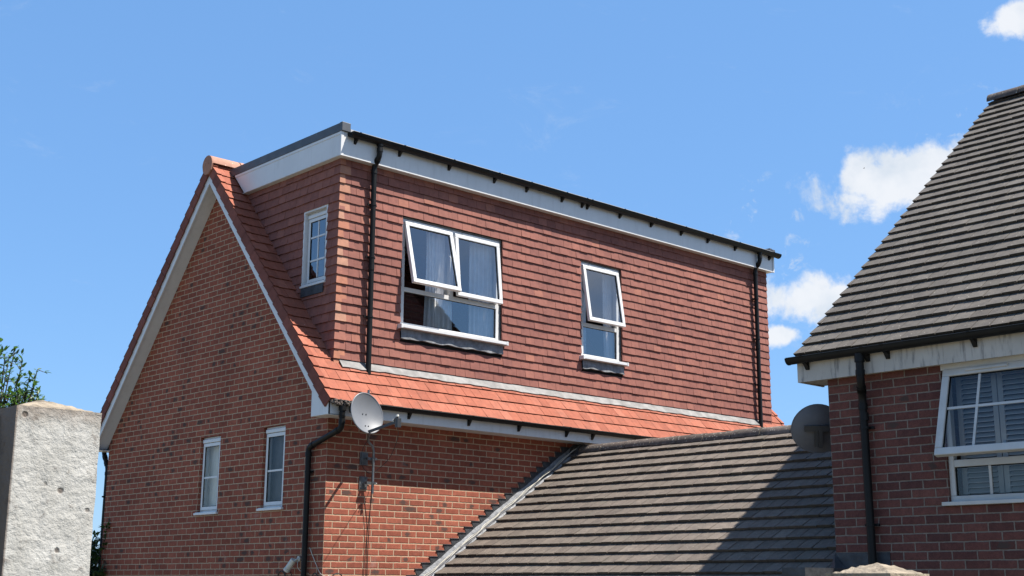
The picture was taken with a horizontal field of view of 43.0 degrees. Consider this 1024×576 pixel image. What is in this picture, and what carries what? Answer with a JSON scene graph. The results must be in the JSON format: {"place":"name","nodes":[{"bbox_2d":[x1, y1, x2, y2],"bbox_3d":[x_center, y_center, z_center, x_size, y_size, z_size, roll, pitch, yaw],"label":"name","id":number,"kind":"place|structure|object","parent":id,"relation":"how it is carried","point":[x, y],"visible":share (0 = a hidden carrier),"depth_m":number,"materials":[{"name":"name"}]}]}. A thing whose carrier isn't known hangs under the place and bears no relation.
{"place":"outdoors","nodes":[
{"label":"outdoors","id":0,"kind":"place"},
{"bbox_2d":[0,0,1023,565],"label":"sky","id":1,"kind":"structure","parent":0,"point":[758,123],"materials":[{"name":"blue"}]},
{"bbox_2d":[825,563,928,575],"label":"gate pier","id":2,"kind":"structure","parent":0,"point":[876,569],"depth_m":5.02,"materials":[{"name":"concrete"}]},
{"bbox_2d":[784,85,1023,575],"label":"brick house","id":3,"kind":"structure","parent":0,"point":[924,311],"depth_m":11.51,"materials":[{"name":"grey tile"}]},
{"bbox_2d":[791,404,830,452],"bbox_3d":[3.021,1.374,12.460,0.530,0.508,0.691,12,-17,-41],"label":"satellite dish","id":4,"kind":"object","parent":3,"relation":"attached to","point":[810,428],"visible":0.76,"depth_m":12.42,"materials":[{"name":"grey paint"}]},
{"bbox_2d":[934,355,1023,505],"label":"window","id":5,"kind":"structure","parent":3,"relation":"in","point":[945,423],"depth_m":10.80,"materials":[{"name":"white plastic"}]},
{"bbox_2d":[955,370,1023,494],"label":"window blind","id":6,"kind":"object","parent":3,"relation":"attached to","point":[1004,473],"depth_m":10.90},
{"bbox_3d":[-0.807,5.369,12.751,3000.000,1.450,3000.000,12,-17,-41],"label":"ground","id":7,"kind":"structure","parent":0,"visible":0},
{"bbox_2d":[0,337,50,408],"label":"tree","id":8,"kind":"object","parent":7,"relation":"on","point":[16,395],"visible":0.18,"depth_m":9.48,"materials":[{"name":"green plant"}]},
{"bbox_2d":[0,400,101,575],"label":"gate pier","id":9,"kind":"structure","parent":7,"relation":"on","point":[49,452],"depth_m":4.62,"materials":[{"name":"concrete"}]},
{"bbox_2d":[89,520,110,575],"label":"tree","id":10,"kind":"object","parent":7,"relation":"on","point":[95,556],"visible":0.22,"depth_m":18.80,"materials":[{"name":"green plant"}]},
{"bbox_2d":[98,121,784,575],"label":"brick house","id":11,"kind":"structure","parent":7,"relation":"on","point":[280,325],"depth_m":17.11,"materials":[{"name":"red brick"}]},
{"bbox_2d":[193,436,220,514],"bbox_3d":[-3.924,2.445,16.945,0.140,1.012,0.565,12,-17,-41],"label":"window","id":12,"kind":"structure","parent":11,"relation":"in","point":[208,442],"depth_m":17.04,"materials":[{"name":"white plastic"}]},
{"bbox_2d":[256,425,285,510],"bbox_3d":[-2.889,2.197,15.856,0.140,1.022,0.550,12,-17,-41],"label":"window","id":13,"kind":"structure","parent":11,"relation":"in","point":[271,432],"depth_m":15.94,"materials":[{"name":"white plastic"}]},
{"bbox_2d":[283,556,300,572],"bbox_3d":[-2.556,3.211,15.086,0.217,0.193,0.089,-5,-14,23],"label":"security camera","id":14,"kind":"object","parent":11,"relation":"attached to","point":[289,565],"visible":1,"depth_m":15.07,"materials":[{"name":"white plastic"}]},
{"bbox_2d":[299,204,328,297],"bbox_3d":[-2.418,-0.449,16.159,0.140,1.116,0.535,12,-17,-41],"label":"window","id":15,"kind":"structure","parent":11,"relation":"in","point":[307,288],"depth_m":16.24,"materials":[{"name":"white plastic"}]},
{"bbox_2d":[363,496,371,575],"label":"cable","id":16,"kind":"object","parent":11,"relation":"attached to","point":[366,536],"visible":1,"depth_m":15.21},
{"bbox_2d":[367,476,371,570],"bbox_3d":[-1.677,3.959,14.972,0.020,3.581,0.084,5,-14,-20],"label":"cable","id":17,"kind":"object","parent":11,"relation":"attached to","point":[368,532],"visible":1,"depth_m":15.24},
{"bbox_2d":[351,390,400,493],"bbox_3d":[-1.670,1.748,14.914,0.521,1.146,1.086,5,-14,-20],"label":"satellite dish","id":18,"kind":"object","parent":11,"relation":"attached to","point":[366,413],"visible":1,"depth_m":14.88,"materials":[{"name":"grey paint"}]},
{"bbox_2d":[361,433,398,473],"bbox_3d":[-1.379,1.892,15.003,0.369,0.433,1.005,8,-15,-30],"label":"cable","id":19,"kind":"object","parent":18,"relation":"attached to","point":[384,463],"visible":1,"depth_m":15.35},
{"bbox_2d":[423,231,451,330],"bbox_3d":[-0.954,-0.051,16.981,0.476,1.540,0.067,11,-17,-40],"label":"curtain","id":20,"kind":"object","parent":11,"relation":"hanging from","point":[437,313],"visible":0.72,"depth_m":16.97,"materials":[{"name":"white fabric"}]},
{"bbox_2d":[397,217,508,354],"bbox_3d":[-0.739,-0.018,16.909,1.810,1.602,0.324,12,-17,-41],"label":"window","id":21,"kind":"structure","parent":11,"relation":"in","point":[413,332],"depth_m":16.92,"materials":[{"name":"white plastic"}]},
{"bbox_2d":[468,242,493,337],"bbox_3d":[-0.396,0.067,17.483,0.516,1.540,0.072,12,-17,-41],"label":"curtain","id":22,"kind":"object","parent":11,"relation":"hanging from","point":[480,282],"visible":0.75,"depth_m":17.47,"materials":[{"name":"white fabric"}]},
{"bbox_2d":[579,261,628,374],"bbox_3d":[1.299,0.430,18.795,0.945,1.592,0.251,12,-17,-41],"label":"window","id":23,"kind":"structure","parent":11,"relation":"in","point":[602,364],"depth_m":18.79,"materials":[{"name":"white plastic"}]},
{"bbox_2d":[583,287,585,353],"bbox_3d":[0.978,0.354,18.703,0.275,1.540,0.045,11,-17,-40],"label":"window frame","id":24,"kind":"object","parent":23,"relation":"attached to","point":[584,328],"visible":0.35,"depth_m":18.70,"materials":[{"name":"white plastic"}]},
{"bbox_2d":[602,274,613,358],"bbox_3d":[1.438,0.455,19.138,0.276,1.540,0.051,13,-18,-43],"label":"curtain","id":25,"kind":"object","parent":11,"relation":"hanging from","point":[607,290],"visible":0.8,"depth_m":19.14,"materials":[{"name":"white fabric"}]},
{"bbox_2d":[419,425,890,575],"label":"garage","id":26,"kind":"structure","parent":7,"relation":"on","point":[758,501],"depth_m":14.64,"materials":[{"name":"tile"}]},
{"bbox_2d":[424,449,573,575],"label":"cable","id":27,"kind":"object","parent":26,"relation":"attached to","point":[501,510],"visible":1,"depth_m":16.62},
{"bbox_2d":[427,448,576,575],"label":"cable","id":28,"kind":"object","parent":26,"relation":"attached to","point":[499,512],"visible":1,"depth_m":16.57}
]}

